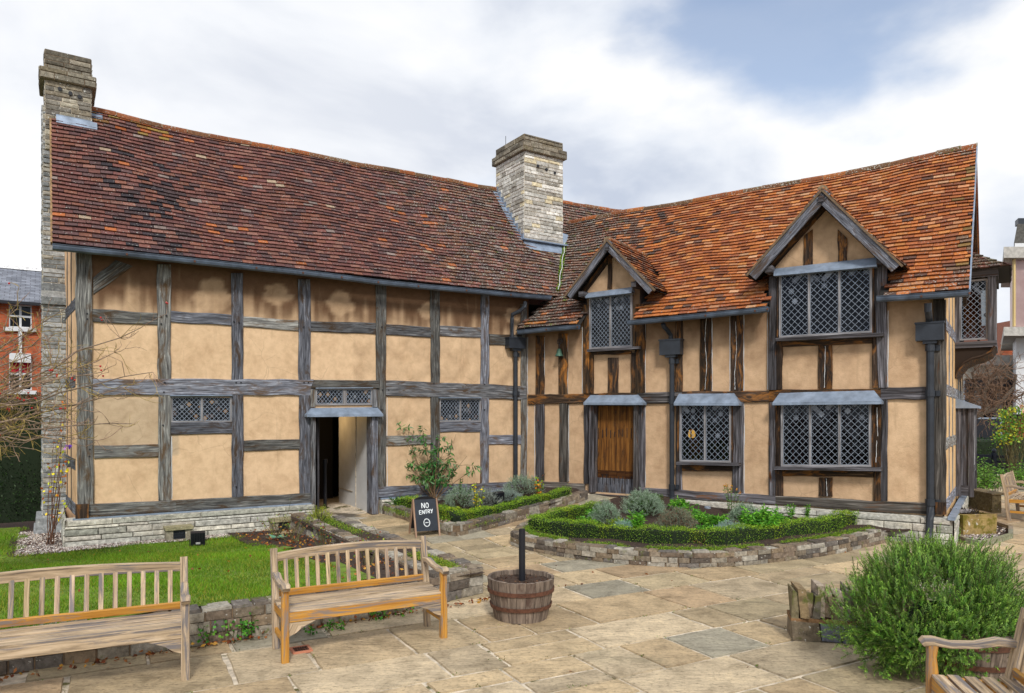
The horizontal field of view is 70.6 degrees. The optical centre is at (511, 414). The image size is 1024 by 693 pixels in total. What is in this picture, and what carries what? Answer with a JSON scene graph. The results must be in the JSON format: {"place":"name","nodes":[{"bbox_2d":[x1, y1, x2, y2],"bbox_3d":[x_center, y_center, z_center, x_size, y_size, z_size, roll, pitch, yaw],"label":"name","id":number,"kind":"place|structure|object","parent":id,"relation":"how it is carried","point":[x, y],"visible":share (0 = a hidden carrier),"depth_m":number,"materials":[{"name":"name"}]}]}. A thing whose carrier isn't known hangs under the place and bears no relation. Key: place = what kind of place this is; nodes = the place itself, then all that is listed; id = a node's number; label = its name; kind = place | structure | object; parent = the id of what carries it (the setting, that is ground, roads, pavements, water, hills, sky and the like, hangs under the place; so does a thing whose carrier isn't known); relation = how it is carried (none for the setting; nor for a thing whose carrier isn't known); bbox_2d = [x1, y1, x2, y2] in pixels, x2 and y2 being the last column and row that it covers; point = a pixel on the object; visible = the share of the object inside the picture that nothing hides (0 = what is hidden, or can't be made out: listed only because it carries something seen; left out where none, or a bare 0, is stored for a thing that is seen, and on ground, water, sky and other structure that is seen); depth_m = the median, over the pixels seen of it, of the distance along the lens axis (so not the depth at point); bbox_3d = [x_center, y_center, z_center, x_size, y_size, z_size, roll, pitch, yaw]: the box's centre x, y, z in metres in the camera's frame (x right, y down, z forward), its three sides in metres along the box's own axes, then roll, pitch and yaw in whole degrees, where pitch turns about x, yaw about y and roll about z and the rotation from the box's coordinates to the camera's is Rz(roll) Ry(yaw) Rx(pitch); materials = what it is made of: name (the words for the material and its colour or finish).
{"place":"outdoors","nodes":[
{"label":"outdoors","id":0,"kind":"place"},
{"bbox_2d":[0,521,168,613],"bbox_3d":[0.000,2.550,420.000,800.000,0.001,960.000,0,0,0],"label":"ground","id":1,"kind":"structure","parent":0,"point":[29,524],"depth_m":16.83,"materials":[{"name":"soil"}]},
{"bbox_2d":[0,265,41,398],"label":"brick house","id":2,"kind":"structure","parent":1,"relation":"on","point":[27,280],"depth_m":26.18,"materials":[{"name":"brick"}]},
{"bbox_2d":[1,303,35,331],"bbox_3d":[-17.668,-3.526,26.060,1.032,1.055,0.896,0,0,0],"label":"window","id":3,"kind":"structure","parent":2,"relation":"in","point":[23,324],"depth_m":26.02,"materials":[{"name":"white paint"}]},
{"bbox_2d":[9,358,36,393],"bbox_3d":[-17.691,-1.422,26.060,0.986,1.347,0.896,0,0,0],"label":"window","id":4,"kind":"structure","parent":2,"relation":"in","point":[25,364],"depth_m":26.04,"materials":[{"name":"white paint"}]},
{"bbox_2d":[0,391,41,522],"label":"yew hedge","id":5,"kind":"object","parent":1,"relation":"on","point":[20,492],"visible":0.17,"depth_m":14.19,"materials":[{"name":"green plant"}]},
{"bbox_2d":[0,564,482,675],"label":"retaining wall","id":6,"kind":"structure","parent":1,"relation":"on","point":[459,586],"depth_m":6.70,"materials":[{"name":"stone"}]},
{"bbox_2d":[33,49,1011,546],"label":"timber framed house","id":7,"kind":"structure","parent":1,"relation":"on","point":[801,343],"depth_m":13.50,"materials":[{"name":"paint"}]},
{"bbox_2d":[171,396,231,421],"bbox_3d":[-5.388,-0.108,12.549,0.983,0.470,0.055,0,0,-33],"label":"leaded window","id":8,"kind":"structure","parent":7,"relation":"in","point":[183,408],"depth_m":12.53,"materials":[{"name":"grey glass"}]},
{"bbox_2d":[315,417,318,513],"bbox_3d":[-3.959,0.950,14.357,0.040,2.060,0.700,0,0,-33],"label":"inner door","id":9,"kind":"structure","parent":7,"relation":"in","point":[317,418],"depth_m":14.07,"materials":[{"name":"brown wood"}]},
{"bbox_2d":[319,459,328,508],"bbox_3d":[-3.907,1.443,15.105,0.380,1.040,0.380,0,0,0],"label":"barrier post","id":10,"kind":"object","parent":7,"relation":"on","point":[324,462],"visible":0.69,"depth_m":15.07,"materials":[{"name":"black plastic"}]},
{"bbox_2d":[315,388,372,404],"bbox_3d":[-3.233,-0.356,13.930,1.142,0.346,0.055,0,0,-33],"label":"leaded window","id":11,"kind":"structure","parent":7,"relation":"in","point":[325,396],"depth_m":13.90,"materials":[{"name":"grey glass"}]},
{"bbox_2d":[439,398,480,421],"bbox_3d":[-1.103,-0.109,15.318,0.987,0.503,0.055,0,0,-33],"label":"leaded window","id":12,"kind":"structure","parent":7,"relation":"in","point":[450,409],"depth_m":15.30,"materials":[{"name":"grey glass"}]},
{"bbox_2d":[589,292,632,348],"bbox_3d":[2.046,-1.955,14.978,0.982,1.143,0.055,0,0,34],"label":"leaded window","id":13,"kind":"structure","parent":7,"relation":"in","point":[616,310],"depth_m":14.96,"materials":[{"name":"grey glass"}]},
{"bbox_2d":[598,406,632,493],"bbox_3d":[2.113,0.702,15.100,0.931,1.916,0.048,0,0,34],"label":"plank door","id":14,"kind":"structure","parent":7,"relation":"in","point":[615,423],"depth_m":15.05,"materials":[{"name":"orange wood"}]},
{"bbox_2d":[679,406,730,462],"bbox_3d":[3.695,0.339,13.823,1.010,1.142,0.055,0,0,34],"label":"leaded window","id":15,"kind":"structure","parent":7,"relation":"in","point":[706,429],"depth_m":13.80,"materials":[{"name":"grey glass"}]},
{"bbox_2d":[779,268,871,337],"bbox_3d":[5.444,-1.969,12.599,1.513,1.168,0.055,0,0,34],"label":"leaded window","id":16,"kind":"structure","parent":7,"relation":"in","point":[839,302],"depth_m":12.58,"materials":[{"name":"grey glass"}]},
{"bbox_2d":[781,402,870,466],"bbox_3d":[5.452,0.348,12.595,1.469,1.156,0.055,0,0,34],"label":"leaded window","id":17,"kind":"structure","parent":7,"relation":"in","point":[841,437],"depth_m":12.58,"materials":[{"name":"grey glass"}]},
{"bbox_2d":[960,278,987,340],"bbox_3d":[8.860,-2.017,13.868,0.460,1.155,0.050,0,0,34],"label":"leaded window","id":18,"kind":"structure","parent":7,"relation":"in","point":[972,327],"depth_m":13.85,"materials":[{"name":"grey glass"}]},
{"bbox_2d":[964,321,1012,354],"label":"gable house","id":19,"kind":"structure","parent":1,"relation":"on","point":[1001,326],"depth_m":43.78,"materials":[{"name":"red brick"}]},
{"bbox_2d":[977,417,1001,438],"bbox_3d":[18.276,1.197,28.000,1.325,2.206,0.200,0,0,0],"label":"black screen","id":20,"kind":"object","parent":1,"relation":"on","point":[980,428],"visible":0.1,"depth_m":27.92,"materials":[{"name":"black plastic"}]},
{"bbox_2d":[963,218,1023,437],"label":"modern building","id":21,"kind":"structure","parent":1,"relation":"on","point":[1012,336],"depth_m":31.00,"materials":[{"name":"paint"}]},
{"bbox_2d":[1012,259,1015,326],"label":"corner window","id":22,"kind":"structure","parent":21,"relation":"in","point":[1013,260],"depth_m":30.28,"materials":[{"name":"beige glass"}]},
{"bbox_2d":[977,437,1023,473],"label":"yew hedge","id":23,"kind":"object","parent":1,"relation":"on","point":[985,446],"visible":0.15,"depth_m":25.98,"materials":[{"name":"green plant"}]},
{"bbox_2d":[0,526,374,629],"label":"lawn","id":24,"kind":"structure","parent":0,"point":[343,569],"depth_m":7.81,"materials":[{"name":"green plant"}]},
{"bbox_2d":[0,282,167,461],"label":"crab apple tree","id":25,"kind":"object","parent":24,"relation":"on","point":[8,420],"visible":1,"depth_m":8.14,"materials":[{"name":"brown plant"}]},
{"bbox_2d":[189,530,204,545],"bbox_3d":[-4.905,1.935,11.279,0.246,0.257,0.195,0,0,-26],"label":"floodlight","id":26,"kind":"object","parent":24,"relation":"on","point":[197,538],"visible":0.94,"depth_m":11.21,"materials":[{"name":"black plastic"}]},
{"bbox_2d":[6,528,417,579],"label":"soil","id":27,"kind":"structure","parent":0,"point":[331,556],"depth_m":11.06,"materials":[{"name":"brown soil"}]},
{"bbox_2d":[40,385,71,544],"bbox_3d":[-7.219,0.774,11.476,0.603,2.559,0.382,0,0,0],"label":"climbing rose","id":28,"kind":"object","parent":27,"relation":"on","point":[52,532],"visible":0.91,"depth_m":11.50,"materials":[{"name":"green plant"}]},
{"bbox_2d":[14,531,230,555],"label":"gravel","id":29,"kind":"structure","parent":27,"relation":"on","point":[33,540],"depth_m":11.59,"materials":[{"name":"grey gravel"}]},
{"bbox_2d":[163,524,193,540],"bbox_3d":[-5.574,1.989,12.066,0.436,0.282,0.326,0,0,-33],"label":"vent box","id":30,"kind":"object","parent":27,"relation":"on","point":[177,532],"visible":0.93,"depth_m":11.97,"materials":[{"name":"stone"}]},
{"bbox_2d":[257,501,290,535],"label":"rose bush","id":31,"kind":"object","parent":27,"relation":"on","point":[277,523],"visible":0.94,"depth_m":12.13,"materials":[{"name":"green plant"}]},
{"bbox_2d":[268,516,291,529],"bbox_3d":[-4.133,1.988,12.994,0.435,0.284,0.325,0,0,-33],"label":"vent box","id":32,"kind":"object","parent":27,"relation":"on","point":[277,519],"visible":0.5,"depth_m":12.89,"materials":[{"name":"stone"}]},
{"bbox_2d":[264,510,312,542],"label":"rose bush","id":33,"kind":"object","parent":27,"relation":"on","point":[296,539],"visible":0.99,"depth_m":11.18,"materials":[{"name":"green plant"}]},
{"bbox_2d":[310,512,333,544],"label":"rose bush","id":34,"kind":"object","parent":27,"relation":"on","point":[321,533],"visible":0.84,"depth_m":9.80,"materials":[{"name":"green plant"}]},
{"bbox_2d":[238,526,412,577],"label":"fallen leaves","id":35,"kind":"object","parent":27,"relation":"on","point":[257,538],"visible":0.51,"depth_m":10.81,"materials":[{"name":"brown plant"}]},
{"bbox_2d":[353,520,383,564],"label":"rose bush","id":36,"kind":"object","parent":27,"relation":"on","point":[371,551],"visible":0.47,"depth_m":8.71,"materials":[{"name":"green plant"}]},
{"bbox_2d":[291,514,484,576],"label":"soil","id":37,"kind":"structure","parent":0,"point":[371,536],"depth_m":10.79,"materials":[{"name":"brown soil"}]},
{"bbox_2d":[303,505,331,522],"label":"yellow bush","id":38,"kind":"object","parent":37,"relation":"on","point":[325,511],"visible":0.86,"depth_m":12.07,"materials":[{"name":"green plant"}]},
{"bbox_2d":[312,513,379,539],"bbox_3d":[-2.757,1.731,11.620,0.516,0.187,2.835,0,0,-34],"label":"ground cover","id":39,"kind":"object","parent":37,"relation":"on","point":[332,521],"visible":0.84,"depth_m":11.57,"materials":[{"name":"green plant"}]},
{"bbox_2d":[407,550,466,568],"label":"ground cover","id":40,"kind":"object","parent":37,"relation":"on","point":[439,561],"visible":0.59,"depth_m":8.76,"materials":[{"name":"green plant"}]},
{"bbox_2d":[400,487,578,513],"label":"soil","id":41,"kind":"structure","parent":0,"point":[548,489],"depth_m":15.00,"materials":[{"name":"brown soil"}]},
{"bbox_2d":[396,493,462,521],"bbox_3d":[-1.562,1.738,13.543,0.348,0.391,2.007,0,0,-37],"label":"box hedge","id":42,"kind":"object","parent":41,"relation":"on","point":[406,501],"visible":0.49,"depth_m":13.04,"materials":[{"name":"green plant"}]},
{"bbox_2d":[396,422,481,501],"bbox_3d":[-1.514,0.949,14.604,1.861,1.654,0.916,0,0,0],"label":"leggy shrub","id":43,"kind":"object","parent":41,"relation":"on","point":[431,465],"visible":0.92,"depth_m":14.57,"materials":[{"name":"green plant"}]},
{"bbox_2d":[380,502,506,526],"bbox_3d":[-1.521,1.817,13.273,2.991,0.220,1.474,0,0,26],"label":"ground cover","id":44,"kind":"object","parent":41,"relation":"on","point":[409,514],"visible":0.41,"depth_m":13.66,"materials":[{"name":"green plant"}]},
{"bbox_2d":[442,484,482,506],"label":"lavender bush","id":45,"kind":"object","parent":41,"relation":"on","point":[464,493],"visible":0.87,"depth_m":14.10,"materials":[{"name":"green plant"}]},
{"bbox_2d":[471,483,484,509],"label":"leafy plant","id":46,"kind":"object","parent":41,"relation":"on","point":[476,497],"visible":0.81,"depth_m":13.34,"materials":[{"name":"yellow plant"}]},
{"bbox_2d":[468,488,503,505],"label":"lavender bush","id":47,"kind":"object","parent":41,"relation":"on","point":[486,495],"visible":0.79,"depth_m":14.10,"materials":[{"name":"green plant"}]},
{"bbox_2d":[492,491,503,503],"bbox_3d":[-0.283,1.627,14.290,0.256,0.237,0.195,0,0,-29],"label":"floodlight","id":48,"kind":"object","parent":41,"relation":"on","point":[500,494],"visible":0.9,"depth_m":14.22,"materials":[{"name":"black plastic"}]},
{"bbox_2d":[496,488,521,500],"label":"lavender bush","id":49,"kind":"object","parent":41,"relation":"on","point":[513,493],"visible":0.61,"depth_m":14.46,"materials":[{"name":"green plant"}]},
{"bbox_2d":[453,486,571,521],"bbox_3d":[0.089,1.667,13.657,2.855,0.538,0.287,0,0,-42],"label":"box hedge","id":50,"kind":"object","parent":41,"relation":"on","point":[484,510],"visible":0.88,"depth_m":13.48,"materials":[{"name":"green plant"}]},
{"bbox_2d":[500,474,544,494],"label":"lavender bush","id":51,"kind":"object","parent":41,"relation":"on","point":[520,479],"visible":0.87,"depth_m":14.90,"materials":[{"name":"green plant"}]},
{"bbox_2d":[532,474,544,493],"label":"leafy plant","id":52,"kind":"object","parent":41,"relation":"on","point":[537,484],"visible":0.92,"depth_m":14.63,"materials":[{"name":"yellow plant"}]},
{"bbox_2d":[0,474,1023,692],"bbox_3d":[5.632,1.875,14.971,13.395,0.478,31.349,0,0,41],"label":"paving","id":53,"kind":"structure","parent":0,"point":[374,656],"depth_m":6.52,"materials":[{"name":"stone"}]},
{"bbox_2d":[0,556,190,680],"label":"garden bench","id":54,"kind":"object","parent":53,"relation":"on","point":[169,630],"visible":1,"depth_m":5.71,"materials":[{"name":"brown wood"}]},
{"bbox_2d":[197,612,258,646],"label":"wall weeds","id":55,"kind":"object","parent":53,"relation":"on","point":[246,629],"depth_m":6.68,"materials":[{"name":"green plant"}]},
{"bbox_2d":[0,597,489,680],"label":"fallen leaves","id":56,"kind":"object","parent":53,"relation":"on","point":[153,653],"visible":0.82,"depth_m":6.57,"materials":[{"name":"brown plant"}]},
{"bbox_2d":[289,644,312,654],"bbox_3d":[-1.884,2.094,6.449,0.172,0.020,0.172,0,0,-29],"label":"drain gully","id":57,"kind":"object","parent":53,"relation":"on","point":[301,649],"visible":1,"depth_m":6.43,"materials":[{"name":"ceramic"}]},
{"bbox_2d":[303,617,348,634],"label":"wall weeds","id":58,"kind":"object","parent":53,"relation":"on","point":[330,626],"depth_m":7.01,"materials":[{"name":"green plant"}]},
{"bbox_2d":[270,536,448,663],"bbox_3d":[-1.402,1.659,6.691,1.525,0.888,0.644,0,0,-28],"label":"garden bench","id":59,"kind":"object","parent":53,"relation":"on","point":[295,614],"visible":1,"depth_m":6.73,"materials":[{"name":"brown wood"}]},
{"bbox_2d":[291,512,432,572],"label":"planter wall","id":60,"kind":"structure","parent":53,"relation":"on","point":[345,535],"depth_m":11.15,"materials":[{"name":"stone"}]},
{"bbox_2d":[369,607,414,620],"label":"wall weeds","id":61,"kind":"object","parent":53,"relation":"on","point":[379,613],"depth_m":7.44,"materials":[{"name":"green plant"}]},
{"bbox_2d":[321,511,482,575],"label":"planter wall","id":62,"kind":"structure","parent":53,"relation":"on","point":[387,535],"depth_m":10.53,"materials":[{"name":"stone"}]},
{"bbox_2d":[408,496,440,537],"bbox_3d":[-1.505,1.732,12.416,0.442,0.675,0.448,0,0,-24],"label":"sandwich board","id":63,"kind":"object","parent":53,"relation":"on","point":[424,514],"visible":0.99,"depth_m":12.34,"materials":[{"name":"black wood"}]},
{"bbox_2d":[37,537,840,692],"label":"joint moss","id":64,"kind":"object","parent":53,"relation":"on","point":[289,675],"visible":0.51,"depth_m":6.88,"materials":[{"name":"green plant"}]},
{"bbox_2d":[382,501,549,535],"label":"planter wall","id":65,"kind":"structure","parent":53,"relation":"on","point":[458,528],"depth_m":13.04,"materials":[{"name":"stone"}]},
{"bbox_2d":[487,569,554,623],"bbox_3d":[0.092,1.888,7.530,0.703,0.424,0.703,0,0,0],"label":"barrel planter","id":66,"kind":"object","parent":53,"relation":"on","point":[515,600],"visible":0.96,"depth_m":7.28,"materials":[{"name":"brown wood"}]},
{"bbox_2d":[519,528,524,580],"bbox_3d":[0.105,1.482,7.530,0.068,0.595,0.068,0,0,0],"label":"black post","id":67,"kind":"object","parent":66,"relation":"in","point":[521,554],"visible":0.77,"depth_m":7.50,"materials":[{"name":"black plastic"}]},
{"bbox_2d":[549,489,587,508],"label":"planter wall","id":68,"kind":"structure","parent":53,"relation":"on","point":[577,496],"depth_m":14.43,"materials":[{"name":"stone"}]},
{"bbox_2d":[510,499,887,567],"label":"planter wall","id":69,"kind":"structure","parent":53,"relation":"on","point":[734,556],"depth_m":10.37,"materials":[{"name":"stone"}]},
{"bbox_2d":[787,579,1023,643],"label":"rubble wall","id":70,"kind":"structure","parent":53,"relation":"on","point":[807,612],"depth_m":6.70,"materials":[{"name":"stone"}]},
{"bbox_2d":[918,607,1023,692],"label":"garden bench","id":71,"kind":"object","parent":53,"relation":"on","point":[1011,679],"visible":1,"depth_m":4.55,"materials":[{"name":"brown wood"}]},
{"bbox_2d":[937,625,1015,679],"bbox_3d":[3.720,1.899,5.860,0.688,0.402,0.688,0,0,0],"label":"barrel planter","id":72,"kind":"object","parent":53,"relation":"on","point":[999,658],"visible":0.14,"depth_m":5.56,"materials":[{"name":"brown wood"}]},
{"bbox_2d":[816,523,1023,681],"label":"rosemary bush","id":73,"kind":"object","parent":72,"relation":"in","point":[986,598],"visible":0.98,"depth_m":5.63,"materials":[{"name":"green plant"}]},
{"bbox_2d":[958,521,1012,545],"bbox_3d":[8.262,2.030,12.425,2.366,0.144,0.620,0,0,-40],"label":"kerb edging","id":74,"kind":"object","parent":53,"relation":"on","point":[1004,537],"visible":0.82,"depth_m":11.89,"materials":[{"name":"stone"}]},
{"bbox_2d":[968,488,1003,512],"bbox_3d":[9.875,1.792,15.099,0.348,0.456,0.809,0,0,-7],"label":"trough","id":75,"kind":"object","parent":53,"relation":"on","point":[986,500],"visible":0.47,"depth_m":14.88,"materials":[{"name":"stone"}]},
{"bbox_2d":[977,462,998,489],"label":"bed plant","id":76,"kind":"object","parent":53,"relation":"on","point":[982,482],"visible":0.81,"depth_m":18.63,"materials":[{"name":"green plant"}]},
{"bbox_2d":[963,343,1023,438],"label":"bare tree","id":77,"kind":"object","parent":53,"relation":"on","point":[987,380],"visible":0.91,"depth_m":20.95,"materials":[{"name":"brown plant"}]},
{"bbox_2d":[977,449,1017,475],"bbox_3d":[16.097,1.620,24.350,1.653,0.960,0.650,0,0,0],"label":"black bench","id":78,"kind":"object","parent":53,"relation":"on","point":[993,456],"visible":0.38,"depth_m":24.55,"materials":[{"name":"black paint"}]},
{"bbox_2d":[981,463,1016,491],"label":"bed plant","id":79,"kind":"object","parent":53,"relation":"on","point":[998,485],"visible":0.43,"depth_m":19.15,"materials":[{"name":"green plant"}]},
{"bbox_2d":[988,404,1023,471],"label":"rose tree","id":80,"kind":"object","parent":53,"relation":"on","point":[1012,434],"visible":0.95,"depth_m":23.46,"materials":[{"name":"green plant"}]},
{"bbox_2d":[993,460,1023,479],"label":"bed plant","id":81,"kind":"object","parent":53,"relation":"on","point":[1020,466],"visible":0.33,"depth_m":21.09,"materials":[{"name":"green plant"}]},
{"bbox_2d":[1000,471,1023,520],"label":"garden bench","id":82,"kind":"object","parent":53,"relation":"on","point":[1009,484],"visible":0.98,"depth_m":13.94,"materials":[{"name":"brown wood"}]},
{"bbox_2d":[1003,468,1023,489],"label":"bed plant","id":83,"kind":"object","parent":53,"relation":"on","point":[1018,474],"visible":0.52,"depth_m":20.02,"materials":[{"name":"green plant"}]},
{"bbox_2d":[0,0,1023,322],"label":"sky","id":84,"kind":"structure","parent":0,"point":[648,102],"materials":[{"name":"white"}]},
{"bbox_2d":[515,495,910,550],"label":"soil","id":85,"kind":"structure","parent":0,"point":[651,518],"depth_m":11.83,"materials":[{"name":"brown soil"}]},
{"bbox_2d":[530,500,600,520],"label":"box hedge","id":86,"kind":"object","parent":85,"relation":"on","point":[579,510],"visible":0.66,"depth_m":12.63,"materials":[{"name":"green plant"}]},
{"bbox_2d":[587,498,621,524],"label":"lavender bush","id":87,"kind":"object","parent":85,"relation":"on","point":[603,511],"visible":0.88,"depth_m":12.21,"materials":[{"name":"green plant"}]},
{"bbox_2d":[622,510,647,527],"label":"leafy plant","id":88,"kind":"object","parent":85,"relation":"on","point":[637,520],"visible":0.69,"depth_m":11.48,"materials":[{"name":"green plant"}]},
{"bbox_2d":[619,486,666,516],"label":"lavender bush","id":89,"kind":"object","parent":85,"relation":"on","point":[651,511],"visible":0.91,"depth_m":12.90,"materials":[{"name":"green plant"}]},
{"bbox_2d":[626,491,663,516],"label":"bush","id":90,"kind":"object","parent":85,"relation":"on","point":[643,506],"visible":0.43,"depth_m":12.93,"materials":[{"name":"green"}]},
{"bbox_2d":[654,502,698,529],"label":"lavender bush","id":91,"kind":"object","parent":85,"relation":"on","point":[669,516],"visible":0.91,"depth_m":11.71,"materials":[{"name":"brown plant"}]},
{"bbox_2d":[667,495,690,509],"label":"leafy plant","id":92,"kind":"object","parent":85,"relation":"on","point":[677,502],"visible":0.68,"depth_m":13.23,"materials":[{"name":"green plant"}]},
{"bbox_2d":[526,509,858,544],"bbox_3d":[3.119,1.762,11.427,5.718,0.373,1.641,0,0,-5],"label":"box hedge","id":93,"kind":"object","parent":85,"relation":"on","point":[713,536],"visible":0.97,"depth_m":11.00,"materials":[{"name":"green plant"}]},
{"bbox_2d":[523,525,874,550],"bbox_3d":[3.056,1.836,11.110,5.984,0.183,2.241,0,0,0],"label":"ground cover","id":94,"kind":"object","parent":85,"relation":"on","point":[671,547],"visible":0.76,"depth_m":10.74,"materials":[{"name":"green plant"}]},
{"bbox_2d":[689,510,709,522],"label":"leafy plant","id":95,"kind":"object","parent":85,"relation":"on","point":[696,516],"visible":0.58,"depth_m":12.20,"materials":[{"name":"green plant"}]},
{"bbox_2d":[698,513,729,526],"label":"leafy plant","id":96,"kind":"object","parent":85,"relation":"on","point":[713,520],"visible":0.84,"depth_m":11.89,"materials":[{"name":"green plant"}]},
{"bbox_2d":[713,519,746,528],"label":"lavender bush","id":97,"kind":"object","parent":85,"relation":"on","point":[724,523],"visible":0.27,"depth_m":11.16,"materials":[{"name":"green plant"}]},
{"bbox_2d":[723,483,741,512],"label":"leafy plant","id":98,"kind":"object","parent":85,"relation":"on","point":[728,500],"visible":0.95,"depth_m":13.00,"materials":[{"name":"green plant"}]},
{"bbox_2d":[727,501,759,520],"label":"lavender bush","id":99,"kind":"object","parent":85,"relation":"on","point":[733,514],"visible":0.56,"depth_m":12.44,"materials":[{"name":"green plant"}]},
{"bbox_2d":[739,503,782,527],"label":"leafy plant","id":100,"kind":"object","parent":85,"relation":"on","point":[763,516],"visible":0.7,"depth_m":11.29,"materials":[{"name":"green plant"}]},
{"bbox_2d":[784,503,795,518],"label":"leafy plant","id":101,"kind":"object","parent":85,"relation":"on","point":[791,510],"visible":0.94,"depth_m":12.60,"materials":[{"name":"green plant"}]},
{"bbox_2d":[953,525,1007,539],"bbox_3d":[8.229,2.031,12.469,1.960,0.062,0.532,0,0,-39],"label":"gravel","id":102,"kind":"structure","parent":0,"point":[974,536],"depth_m":12.23,"materials":[{"name":"grey gravel"}]},
{"bbox_2d":[943,506,996,534],"bbox_3d":[7.941,1.835,12.542,0.686,0.482,0.454,0,0,-11],"label":"stone trough","id":103,"kind":"object","parent":102,"relation":"on","point":[972,521],"visible":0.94,"depth_m":12.34,"materials":[{"name":"stone"}]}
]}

